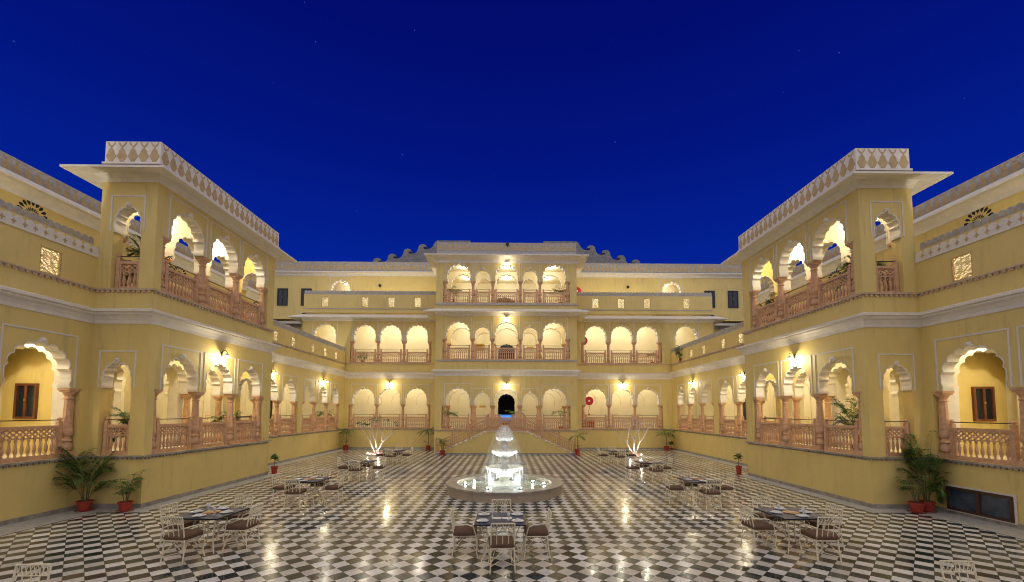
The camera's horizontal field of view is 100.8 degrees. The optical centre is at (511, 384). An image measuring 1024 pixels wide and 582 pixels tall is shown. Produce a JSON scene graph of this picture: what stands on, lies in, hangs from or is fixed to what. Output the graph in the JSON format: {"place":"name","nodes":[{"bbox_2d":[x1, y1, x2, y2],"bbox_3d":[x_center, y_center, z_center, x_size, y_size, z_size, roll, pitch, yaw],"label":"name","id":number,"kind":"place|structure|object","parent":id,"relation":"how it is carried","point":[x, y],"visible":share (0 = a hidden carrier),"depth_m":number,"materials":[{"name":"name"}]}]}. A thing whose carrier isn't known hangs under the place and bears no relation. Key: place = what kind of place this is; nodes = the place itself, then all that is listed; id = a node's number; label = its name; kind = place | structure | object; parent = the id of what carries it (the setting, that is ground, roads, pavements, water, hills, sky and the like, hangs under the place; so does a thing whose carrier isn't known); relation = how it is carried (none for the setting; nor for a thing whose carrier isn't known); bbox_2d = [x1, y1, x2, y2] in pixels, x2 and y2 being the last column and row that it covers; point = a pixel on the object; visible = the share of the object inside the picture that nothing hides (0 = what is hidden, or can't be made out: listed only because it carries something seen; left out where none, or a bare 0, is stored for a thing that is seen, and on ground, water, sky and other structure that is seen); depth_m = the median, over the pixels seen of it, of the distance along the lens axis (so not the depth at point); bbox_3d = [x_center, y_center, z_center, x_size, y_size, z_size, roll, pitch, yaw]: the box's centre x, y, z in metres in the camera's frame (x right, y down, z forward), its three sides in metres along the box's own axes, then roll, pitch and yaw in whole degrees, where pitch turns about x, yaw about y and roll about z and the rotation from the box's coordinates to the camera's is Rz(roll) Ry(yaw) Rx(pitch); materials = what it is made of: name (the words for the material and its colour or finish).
{"place":"outdoors","nodes":[
{"label":"outdoors","id":0,"kind":"place"},
{"bbox_2d":[0,449,1023,581],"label":"courtyard floor","id":1,"kind":"structure","parent":0,"point":[609,522],"depth_m":10.01,"materials":[{"name":"tile"}]},
{"bbox_2d":[11,563,52,581],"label":"garden chair","id":2,"kind":"object","parent":1,"relation":"on","point":[16,569],"visible":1,"depth_m":5.70,"materials":[{"name":"beige metal"}]},
{"bbox_2d":[2,512,140,535],"bbox_3d":[-11.453,3.100,2.080,1.290,0.007,20.770,0,-4,-1],"label":"paving line","id":3,"kind":"object","parent":1,"relation":"on","point":[84,515],"visible":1,"depth_m":12.43,"materials":[{"name":"black stone"}]},
{"bbox_2d":[0,449,346,535],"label":"paving border","id":4,"kind":"object","parent":1,"relation":"on","point":[28,524],"visible":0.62,"depth_m":12.57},
{"bbox_2d":[51,447,116,511],"bbox_3d":[-12.806,2.804,12.720,1.497,1.914,1.478,0,-4,-1],"label":"potted palm","id":5,"kind":"object","parent":4,"relation":"on","point":[83,505],"visible":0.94,"depth_m":12.61,"materials":[{"name":"plant"}]},
{"bbox_2d":[107,470,146,511],"bbox_3d":[-11.560,3.171,12.719,0.961,1.189,0.936,-3,-4,37],"label":"potted plant","id":6,"kind":"object","parent":4,"relation":"on","point":[125,505],"visible":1,"depth_m":12.61,"materials":[{"name":"green plant"}]},
{"bbox_2d":[269,453,280,473],"bbox_3d":[-11.295,3.730,20.184,0.580,1.005,0.530,0,-4,-1],"label":"potted plant","id":7,"kind":"object","parent":4,"relation":"on","point":[274,468],"visible":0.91,"depth_m":20.12,"materials":[{"name":"green plant"}]},
{"bbox_2d":[338,428,355,449],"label":"potted palm","id":8,"kind":"object","parent":4,"relation":"on","point":[345,447],"visible":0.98,"depth_m":32.87,"materials":[{"name":"plant"}]},
{"bbox_2d":[0,150,346,525],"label":"palace wing","id":9,"kind":"structure","parent":1,"relation":"on","point":[49,238],"depth_m":13.44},
{"bbox_2d":[12,383,39,418],"bbox_3d":[-15.705,0.520,13.693,0.700,1.140,0.125,0,-4,-1],"label":"window","id":10,"kind":"structure","parent":9,"relation":"in","point":[26,395],"depth_m":13.68,"materials":[{"name":"brown wood"}]},
{"bbox_2d":[269,397,272,420],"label":"window","id":11,"kind":"structure","parent":9,"relation":"in","point":[271,403],"depth_m":29.31,"materials":[{"name":"brown wood"}]},
{"bbox_2d":[315,410,333,416],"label":"potted palm","id":12,"kind":"object","parent":9,"relation":"on","point":[320,414],"visible":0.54,"depth_m":31.25,"materials":[{"name":"plant"}]},
{"bbox_2d":[60,141,296,507],"bbox_3d":[-12.353,-1.819,16.846,3.150,11.660,8.270,0,-4,-1],"label":"projecting bay","id":13,"kind":"object","parent":1,"relation":"on","point":[150,327],"visible":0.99,"depth_m":14.42,"materials":[{"name":"paint"}]},
{"bbox_2d":[110,407,129,443],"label":"potted palm","id":14,"kind":"object","parent":13,"relation":"on","point":[123,415],"visible":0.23,"depth_m":13.75,"materials":[{"name":"plant"}]},
{"bbox_2d":[123,234,174,282],"bbox_3d":[-12.414,-4.048,14.465,1.513,2.111,1.440,-3,-4,37],"label":"potted palm","id":15,"kind":"object","parent":13,"relation":"on","point":[136,252],"visible":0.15,"depth_m":14.16,"materials":[{"name":"plant"}]},
{"bbox_2d":[220,350,229,356],"bbox_3d":[-11.310,-1.229,16.695,0.373,0.274,0.190,0,-4,-1],"label":"wall lamp","id":16,"kind":"object","parent":13,"relation":"attached to","point":[226,354],"visible":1,"depth_m":16.66,"materials":[{"name":"glass"}]},
{"bbox_2d":[211,410,240,431],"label":"potted palm","id":17,"kind":"object","parent":13,"relation":"on","point":[220,418],"visible":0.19,"depth_m":18.75,"materials":[{"name":"plant"}]},
{"bbox_2d":[158,502,199,550],"bbox_3d":[-7.333,3.104,9.354,0.591,0.934,0.555,0,-4,3],"label":"garden chair","id":18,"kind":"object","parent":1,"relation":"on","point":[187,523],"visible":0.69,"depth_m":9.26,"materials":[{"name":"beige metal"}]},
{"bbox_2d":[159,516,204,564],"bbox_3d":[-6.612,3.054,8.530,0.555,0.934,0.591,0,-4,6],"label":"garden chair","id":19,"kind":"object","parent":1,"relation":"on","point":[184,534],"visible":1,"depth_m":8.33,"materials":[{"name":"beige metal"}]},
{"bbox_2d":[169,507,249,553],"bbox_3d":[-6.620,3.193,9.312,1.030,0.766,1.030,0,-4,3],"label":"dining table","id":20,"kind":"object","parent":1,"relation":"on","point":[208,517],"visible":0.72,"depth_m":9.16,"materials":[{"name":"metal"}]},
{"bbox_2d":[202,510,220,513],"bbox_3d":[-6.619,2.803,9.337,0.340,0.015,0.340,0,-4,-1],"label":"serving tray","id":21,"kind":"object","parent":20,"relation":"on","point":[210,512],"visible":0.92,"depth_m":9.30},
{"bbox_2d":[216,495,252,539],"bbox_3d":[-6.619,3.155,10.139,0.555,0.934,0.591,0,-4,4],"label":"garden chair","id":22,"kind":"object","parent":1,"relation":"on","point":[236,515],"visible":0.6,"depth_m":10.17,"materials":[{"name":"beige metal"}]},
{"bbox_2d":[222,503,263,551],"bbox_3d":[-5.884,3.103,9.282,0.591,0.934,0.555,0,-4,0],"label":"garden chair","id":23,"kind":"object","parent":1,"relation":"on","point":[240,525],"visible":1,"depth_m":9.16,"materials":[{"name":"beige metal"}]},
{"bbox_2d":[271,473,295,503],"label":"garden chair","id":24,"kind":"object","parent":1,"relation":"on","point":[280,487],"visible":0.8,"depth_m":13.76,"materials":[{"name":"beige metal"}]},
{"bbox_2d":[283,479,307,509],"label":"garden chair","id":25,"kind":"object","parent":1,"relation":"on","point":[296,492],"visible":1,"depth_m":12.91,"materials":[{"name":"beige metal"}]},
{"bbox_2d":[285,477,330,504],"bbox_3d":[-6.666,3.479,13.893,1.030,0.766,1.030,0,-4,0],"label":"dining table","id":26,"kind":"object","parent":1,"relation":"on","point":[315,481],"visible":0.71,"depth_m":13.67,"materials":[{"name":"stone"}]},
{"bbox_2d":[309,469,330,499],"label":"garden chair","id":27,"kind":"object","parent":1,"relation":"on","point":[321,483],"visible":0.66,"depth_m":14.69,"materials":[{"name":"beige metal"}]},
{"bbox_2d":[322,473,344,503],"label":"garden chair","id":28,"kind":"object","parent":1,"relation":"on","point":[327,488],"visible":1,"depth_m":13.73,"materials":[{"name":"beige metal"}]},
{"bbox_2d":[336,457,352,477],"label":"garden chair","id":29,"kind":"object","parent":1,"relation":"on","point":[341,467],"visible":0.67,"depth_m":18.71,"materials":[{"name":"beige metal"}]},
{"bbox_2d":[348,460,362,481],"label":"garden chair","id":30,"kind":"object","parent":1,"relation":"on","point":[355,470],"visible":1,"depth_m":17.90,"materials":[{"name":"beige metal"}]},
{"bbox_2d":[346,460,376,479],"bbox_3d":[-6.717,3.790,18.883,1.030,0.766,1.030,0,-4,0],"label":"dining table","id":31,"kind":"object","parent":1,"relation":"on","point":[367,462],"visible":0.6,"depth_m":18.84,"materials":[{"name":"stone"}]},
{"bbox_2d":[360,455,374,476],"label":"garden chair","id":32,"kind":"object","parent":1,"relation":"on","point":[364,465],"visible":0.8,"depth_m":19.67,"materials":[{"name":"beige metal"}]},
{"bbox_2d":[371,457,386,478],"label":"garden chair","id":33,"kind":"object","parent":1,"relation":"on","point":[377,467],"visible":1,"depth_m":18.71,"materials":[{"name":"beige metal"}]},
{"bbox_2d":[375,447,386,462],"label":"garden chair","id":34,"kind":"object","parent":1,"relation":"on","point":[382,454],"visible":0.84,"depth_m":24.20,"materials":[{"name":"beige metal"}]},
{"bbox_2d":[385,449,396,464],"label":"garden chair","id":35,"kind":"object","parent":1,"relation":"on","point":[390,456],"visible":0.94,"depth_m":23.41,"materials":[{"name":"beige metal"}]},
{"bbox_2d":[382,449,404,463],"bbox_3d":[-6.773,4.129,24.323,1.030,0.766,1.030,0,-4,0],"label":"dining table","id":36,"kind":"object","parent":1,"relation":"on","point":[399,450],"visible":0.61,"depth_m":24.13,"materials":[{"name":"stone"}]},
{"bbox_2d":[392,446,402,460],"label":"garden chair","id":37,"kind":"object","parent":1,"relation":"on","point":[397,454],"visible":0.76,"depth_m":24.95,"materials":[{"name":"beige metal"}]},
{"bbox_2d":[401,447,413,462],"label":"garden chair","id":38,"kind":"object","parent":1,"relation":"on","point":[407,454],"visible":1,"depth_m":24.10,"materials":[{"name":"beige metal"}]},
{"bbox_2d":[417,427,433,449],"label":"potted palm","id":39,"kind":"object","parent":1,"relation":"on","point":[428,446],"visible":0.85,"depth_m":32.79,"materials":[{"name":"plant"}]},
{"bbox_2d":[437,438,447,454],"bbox_3d":[-4.759,4.237,29.091,0.962,1.138,1.048,0,-4,-1],"label":"potted plant","id":40,"kind":"object","parent":1,"relation":"on","point":[442,452],"visible":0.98,"depth_m":28.98,"materials":[{"name":"green plant"}]},
{"bbox_2d":[450,508,478,558],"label":"garden chair","id":41,"kind":"object","parent":1,"relation":"on","point":[466,530],"visible":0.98,"depth_m":8.71,"materials":[{"name":"beige metal"}]},
{"bbox_2d":[474,512,525,560],"bbox_3d":[-0.245,3.185,8.897,1.030,0.766,1.030,0,-4,-1],"label":"dining table","id":42,"kind":"object","parent":1,"relation":"on","point":[491,520],"visible":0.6,"depth_m":8.73,"materials":[{"name":"stone"}]},
{"bbox_2d":[492,517,511,518],"bbox_3d":[-0.214,2.800,8.921,0.420,0.004,0.160,0,-4,-1],"label":"menu card","id":43,"kind":"object","parent":42,"relation":"on","point":[502,517],"visible":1,"depth_m":8.91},
{"bbox_2d":[487,523,515,573],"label":"garden chair","id":44,"kind":"object","parent":1,"relation":"on","point":[501,542],"visible":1,"depth_m":7.91,"materials":[{"name":"beige metal"}]},
{"bbox_2d":[492,499,513,535],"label":"garden chair","id":45,"kind":"object","parent":1,"relation":"on","point":[501,511],"visible":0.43,"depth_m":9.97,"materials":[{"name":"beige metal"}]},
{"bbox_2d":[446,425,562,503],"bbox_3d":[-0.285,2.752,16.008,4.360,2.498,4.360,0,-4,-1],"label":"fountain","id":46,"kind":"object","parent":1,"relation":"on","point":[506,483],"visible":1,"depth_m":15.49,"materials":[{"name":"stone"}]},
{"bbox_2d":[435,414,575,454],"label":"double staircase","id":47,"kind":"structure","parent":1,"relation":"on","point":[525,442],"depth_m":29.57,"materials":[{"name":"paint"}]},
{"bbox_2d":[485,463,525,463],"bbox_3d":[-0.374,4.514,24.364,2.400,0.018,0.400,0,-4,-1],"label":"floor grate","id":48,"kind":"object","parent":1,"relation":"on","point":[508,463],"visible":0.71,"depth_m":24.34,"materials":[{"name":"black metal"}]},
{"bbox_2d":[423,242,588,451],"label":"central pavilion","id":49,"kind":"structure","parent":1,"relation":"on","point":[536,309],"depth_m":32.02,"materials":[{"name":"paint"}]},
{"bbox_2d":[444,408,457,427],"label":"potted palm","id":50,"kind":"object","parent":49,"relation":"on","point":[451,413],"visible":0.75,"depth_m":31.99,"materials":[{"name":"plant"}]},
{"bbox_2d":[553,285,565,302],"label":"potted palm","id":51,"kind":"object","parent":49,"relation":"on","point":[555,290],"visible":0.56,"depth_m":32.70,"materials":[{"name":"plant"}]},
{"bbox_2d":[552,408,566,428],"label":"potted palm","id":52,"kind":"object","parent":49,"relation":"on","point":[560,414],"visible":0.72,"depth_m":32.12,"materials":[{"name":"plant"}]},
{"bbox_2d":[522,507,551,558],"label":"garden chair","id":53,"kind":"object","parent":1,"relation":"on","point":[537,530],"visible":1,"depth_m":8.73,"materials":[{"name":"beige metal"}]},
{"bbox_2d":[568,432,586,454],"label":"potted palm","id":54,"kind":"object","parent":1,"relation":"on","point":[577,451],"visible":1,"depth_m":29.21,"materials":[{"name":"plant"}]},
{"bbox_2d":[597,447,608,462],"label":"garden chair","id":55,"kind":"object","parent":1,"relation":"on","point":[602,455],"visible":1,"depth_m":24.23,"materials":[{"name":"beige metal"}]},
{"bbox_2d":[609,446,618,461],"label":"garden chair","id":56,"kind":"object","parent":1,"relation":"on","point":[613,454],"visible":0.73,"depth_m":25.33,"materials":[{"name":"beige metal"}]},
{"bbox_2d":[607,450,628,464],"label":"dining table","id":57,"kind":"object","parent":1,"relation":"on","point":[618,453],"visible":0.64,"depth_m":24.16,"materials":[{"name":"stone"}]},
{"bbox_2d":[614,449,625,465],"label":"garden chair","id":58,"kind":"object","parent":1,"relation":"on","point":[617,456],"visible":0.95,"depth_m":23.46,"materials":[{"name":"beige metal"}]},
{"bbox_2d":[626,447,636,463],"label":"garden chair","id":59,"kind":"object","parent":1,"relation":"on","point":[632,455],"visible":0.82,"depth_m":24.30,"materials":[{"name":"beige metal"}]},
{"bbox_2d":[624,457,640,479],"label":"garden chair","id":60,"kind":"object","parent":1,"relation":"on","point":[630,468],"visible":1,"depth_m":18.89,"materials":[{"name":"beige metal"}]},
{"bbox_2d":[636,455,650,476],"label":"garden chair","id":61,"kind":"object","parent":1,"relation":"on","point":[644,465],"visible":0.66,"depth_m":19.68,"materials":[{"name":"beige metal"}]},
{"bbox_2d":[634,460,662,479],"bbox_3d":[6.132,3.834,19.012,1.030,0.766,1.030,0,-4,-2],"label":"dining table","id":62,"kind":"object","parent":1,"relation":"on","point":[644,462],"visible":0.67,"depth_m":18.78,"materials":[{"name":"metal"}]},
{"bbox_2d":[648,461,663,482],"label":"garden chair","id":63,"kind":"object","parent":1,"relation":"on","point":[655,470],"visible":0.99,"depth_m":18.02,"materials":[{"name":"beige metal"}]},
{"bbox_2d":[656,457,672,479],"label":"garden chair","id":64,"kind":"object","parent":1,"relation":"on","point":[667,467],"visible":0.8,"depth_m":18.86,"materials":[{"name":"beige metal"}]},
{"bbox_2d":[655,427,675,449],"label":"potted palm","id":65,"kind":"object","parent":1,"relation":"on","point":[666,447],"visible":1,"depth_m":33.08,"materials":[{"name":"plant"}]},
{"bbox_2d":[663,473,685,503],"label":"garden chair","id":66,"kind":"object","parent":1,"relation":"on","point":[671,488],"visible":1,"depth_m":13.90,"materials":[{"name":"beige metal"}]},
{"bbox_2d":[677,470,698,499],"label":"garden chair","id":67,"kind":"object","parent":1,"relation":"on","point":[686,484],"visible":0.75,"depth_m":14.83,"materials":[{"name":"beige metal"}]},
{"bbox_2d":[677,477,721,504],"bbox_3d":[6.183,3.523,14.022,1.030,0.766,1.030,0,-4,-2],"label":"dining table","id":68,"kind":"object","parent":1,"relation":"on","point":[693,481],"visible":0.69,"depth_m":13.88,"materials":[{"name":"stone"}]},
{"bbox_2d":[698,479,721,509],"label":"garden chair","id":69,"kind":"object","parent":1,"relation":"on","point":[708,492],"visible":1,"depth_m":13.06,"materials":[{"name":"beige metal"}]},
{"bbox_2d":[711,473,734,503],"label":"garden chair","id":70,"kind":"object","parent":1,"relation":"on","point":[725,488],"visible":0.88,"depth_m":13.91,"materials":[{"name":"beige metal"}]},
{"bbox_2d":[738,503,777,551],"bbox_3d":[5.435,3.142,9.391,0.591,0.934,0.555,0,-4,-2],"label":"garden chair","id":71,"kind":"object","parent":1,"relation":"on","point":[757,525],"visible":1,"depth_m":9.27,"materials":[{"name":"beige metal"}]},
{"bbox_2d":[751,496,787,540],"bbox_3d":[6.162,3.193,10.176,0.555,0.934,0.591,0,-4,-3],"label":"garden chair","id":72,"kind":"object","parent":1,"relation":"on","point":[768,516],"visible":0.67,"depth_m":10.16,"materials":[{"name":"beige metal"}]},
{"bbox_2d":[754,507,831,553],"bbox_3d":[6.229,3.237,9.441,1.030,0.766,1.030,0,-4,-4],"label":"dining table","id":73,"kind":"object","parent":1,"relation":"on","point":[786,517],"visible":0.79,"depth_m":9.30,"materials":[{"name":"metal"}]},
{"bbox_2d":[583,449,1023,538],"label":"paving border","id":74,"kind":"object","parent":1,"relation":"on","point":[996,528],"visible":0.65,"depth_m":12.84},
{"bbox_2d":[733,453,743,474],"bbox_3d":[10.910,3.766,20.424,0.573,1.087,0.593,0,-4,-1],"label":"potted plant","id":75,"kind":"object","parent":74,"relation":"on","point":[738,469],"visible":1,"depth_m":20.34,"materials":[{"name":"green plant"}]},
{"bbox_2d":[896,475,935,513],"bbox_3d":[12.190,3.257,12.777,1.002,1.157,1.002,0,-4,-1],"label":"potted plant","id":76,"kind":"object","parent":74,"relation":"on","point":[916,506],"visible":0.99,"depth_m":12.71,"materials":[{"name":"green plant"}]},
{"bbox_2d":[896,430,950,512],"bbox_3d":[12.651,2.610,12.996,1.318,2.480,1.280,0,-4,-1],"label":"potted palm","id":77,"kind":"object","parent":74,"relation":"on","point":[929,505],"visible":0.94,"depth_m":12.84,"materials":[{"name":"plant"}]},
{"bbox_2d":[799,517,842,563],"bbox_3d":[6.287,3.099,8.657,0.555,0.934,0.591,0,-4,-1],"label":"garden chair","id":78,"kind":"object","parent":1,"relation":"on","point":[822,535],"visible":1,"depth_m":8.45,"materials":[{"name":"beige metal"}]},
{"bbox_2d":[804,502,844,549],"bbox_3d":[6.993,3.153,9.500,0.591,0.934,0.555,0,-4,-5],"label":"garden chair","id":79,"kind":"object","parent":1,"relation":"on","point":[813,523],"visible":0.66,"depth_m":9.41,"materials":[{"name":"beige metal"}]},
{"bbox_2d":[721,148,953,507],"bbox_3d":[12.195,-1.735,17.091,3.150,11.660,8.270,0,-4,-1],"label":"projecting bay","id":80,"kind":"object","parent":1,"relation":"on","point":[864,330],"visible":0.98,"depth_m":14.69,"materials":[{"name":"paint"}]},
{"bbox_2d":[764,291,792,319],"bbox_3d":[12.391,-3.427,19.576,1.261,1.647,1.280,3,-5,-41],"label":"potted palm","id":81,"kind":"object","parent":80,"relation":"on","point":[769,302],"visible":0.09,"depth_m":19.53,"materials":[{"name":"plant"}]},
{"bbox_2d":[830,394,858,449],"bbox_3d":[12.389,1.322,15.297,1.478,2.135,1.443,1,-4,-17],"label":"potted palm","id":82,"kind":"object","parent":80,"relation":"on","point":[846,411],"visible":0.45,"depth_m":15.26,"materials":[{"name":"plant"}]},
{"bbox_2d":[835,249,886,291],"bbox_3d":[12.160,-3.888,14.821,1.576,1.975,1.419,2,-4,-28],"label":"potted palm","id":83,"kind":"object","parent":80,"relation":"on","point":[846,264],"visible":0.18,"depth_m":14.82,"materials":[{"name":"plant"}]},
{"bbox_2d":[669,152,1023,529],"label":"palace wing","id":84,"kind":"structure","parent":1,"relation":"on","point":[969,245],"depth_m":13.55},
{"bbox_2d":[674,346,682,361],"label":"potted palm","id":85,"kind":"object","parent":84,"relation":"on","point":[678,353],"visible":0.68,"depth_m":32.46,"materials":[{"name":"plant"}]},
{"bbox_2d":[742,398,746,428],"bbox_3d":[16.249,2.023,29.298,0.125,2.200,0.840,0,-4,-1],"label":"window","id":86,"kind":"structure","parent":84,"relation":"in","point":[744,404],"depth_m":29.57,"materials":[{"name":"brown wood"}]},
{"bbox_2d":[945,484,1017,524],"bbox_3d":[13.090,3.313,11.881,0.090,0.760,1.760,0,-4,-1],"label":"cellar window","id":87,"kind":"structure","parent":84,"relation":"attached to","point":[997,506],"depth_m":11.76,"materials":[{"name":"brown wood"}]},
{"bbox_2d":[946,486,1014,522],"bbox_3d":[13.090,3.313,11.881,0.090,0.680,1.680,0,-4,-1],"label":"window frame","id":88,"kind":"structure","parent":87,"relation":"in","point":[977,493],"depth_m":11.83,"materials":[{"name":"brown wood"}]},
{"bbox_2d":[971,387,996,420],"bbox_3d":[15.593,0.627,14.005,0.700,1.140,0.125,0,-4,-1],"label":"window","id":89,"kind":"structure","parent":84,"relation":"in","point":[983,398],"depth_m":14.00,"materials":[{"name":"brown wood"}]},
{"bbox_2d":[939,560,987,581],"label":"garden chair","id":90,"kind":"object","parent":1,"relation":"on","point":[958,571],"visible":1,"depth_m":5.92,"materials":[{"name":"beige metal"}]},
{"bbox_2d":[922,514,1023,539],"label":"paving line","id":91,"kind":"object","parent":1,"relation":"on","point":[975,527],"visible":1,"depth_m":11.03,"materials":[{"name":"black stone"}]},
{"bbox_2d":[0,0,1023,265],"label":"sky","id":92,"kind":"structure","parent":0,"point":[646,131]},
{"bbox_2d":[782,510,799,513],"bbox_3d":[6.231,2.847,9.465,0.340,0.015,0.340,0,-4,-1],"label":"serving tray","id":93,"kind":"object","parent":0,"point":[790,512],"visible":0.98,"depth_m":9.46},
{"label":"ground","id":94,"kind":"structure","parent":0,"visible":0},
{"bbox_2d":[250,240,765,448],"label":"palace wing","id":95,"kind":"structure","parent":94,"relation":"on","point":[388,327],"depth_m":34.80,"materials":[{"name":"paint"}]},
{"bbox_2d":[277,288,287,305],"bbox_3d":[-20.314,-7.787,37.510,0.900,1.540,0.125,0,-4,-1],"label":"window","id":96,"kind":"structure","parent":95,"relation":"in","point":[282,293],"depth_m":37.50,"materials":[{"name":"black glass"}]},
{"bbox_2d":[301,288,311,305],"bbox_3d":[-18.214,-7.779,37.531,0.900,1.540,0.125,0,-4,-1],"label":"window","id":97,"kind":"structure","parent":95,"relation":"in","point":[302,289],"depth_m":37.54,"materials":[{"name":"black glass"}]},
{"bbox_2d":[477,344,484,350],"bbox_3d":[-2.656,-3.244,35.245,0.750,0.850,0.040,0,-4,-1],"label":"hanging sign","id":98,"kind":"object","parent":95,"relation":"hanging from","point":[480,347],"visible":0.52,"depth_m":35.22,"materials":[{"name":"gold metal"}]},
{"bbox_2d":[498,344,514,358],"bbox_3d":[-0.480,-2.567,37.389,1.440,2.077,0.080,0,-4,-1],"label":"dark arched door","id":99,"kind":"structure","parent":95,"relation":"in","point":[503,346],"depth_m":37.37,"materials":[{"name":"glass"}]},
{"bbox_2d":[586,397,592,414],"bbox_3d":[6.360,1.739,34.986,0.720,1.560,0.180,0,-4,-1],"label":"fire hose reel","id":100,"kind":"object","parent":95,"relation":"attached to","point":[589,400],"visible":0.88,"depth_m":34.95,"materials":[{"name":"red paint"}]},
{"bbox_2d":[704,291,714,307],"bbox_3d":[17.684,-7.657,37.889,0.900,1.540,0.125,0,-4,-1],"label":"window","id":101,"kind":"structure","parent":95,"relation":"in","point":[713,292],"depth_m":37.89,"materials":[{"name":"black glass"}]},
{"bbox_2d":[728,291,738,307],"bbox_3d":[19.783,-7.649,37.910,0.900,1.540,0.125,0,-4,-1],"label":"window","id":102,"kind":"structure","parent":95,"relation":"in","point":[732,295],"depth_m":37.90,"materials":[{"name":"black glass"}]},
{"bbox_3d":[-9.321,4.704,28.970,1.280,0.166,1.280,0,-4,-1],"label":"flower bed","id":103,"kind":"object","parent":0,"visible":0},
{"bbox_2d":[356,416,397,452],"bbox_3d":[-9.253,3.471,28.974,2.989,2.669,2.083,1,-4,-16],"label":"frangipani tree","id":104,"kind":"object","parent":103,"relation":"in","point":[371,423],"visible":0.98,"depth_m":29.04,"materials":[{"name":"white plant"}]},
{"bbox_3d":[8.235,4.720,28.447,1.280,0.166,1.280,0,-4,-1],"label":"flower bed","id":105,"kind":"object","parent":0,"visible":0},
{"bbox_2d":[609,415,652,453],"bbox_3d":[8.123,3.413,28.559,3.298,2.831,2.100,0,-4,9],"label":"frangipani tree","id":106,"kind":"object","parent":105,"relation":"in","point":[633,452],"visible":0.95,"depth_m":28.56,"materials":[{"name":"white plant"}]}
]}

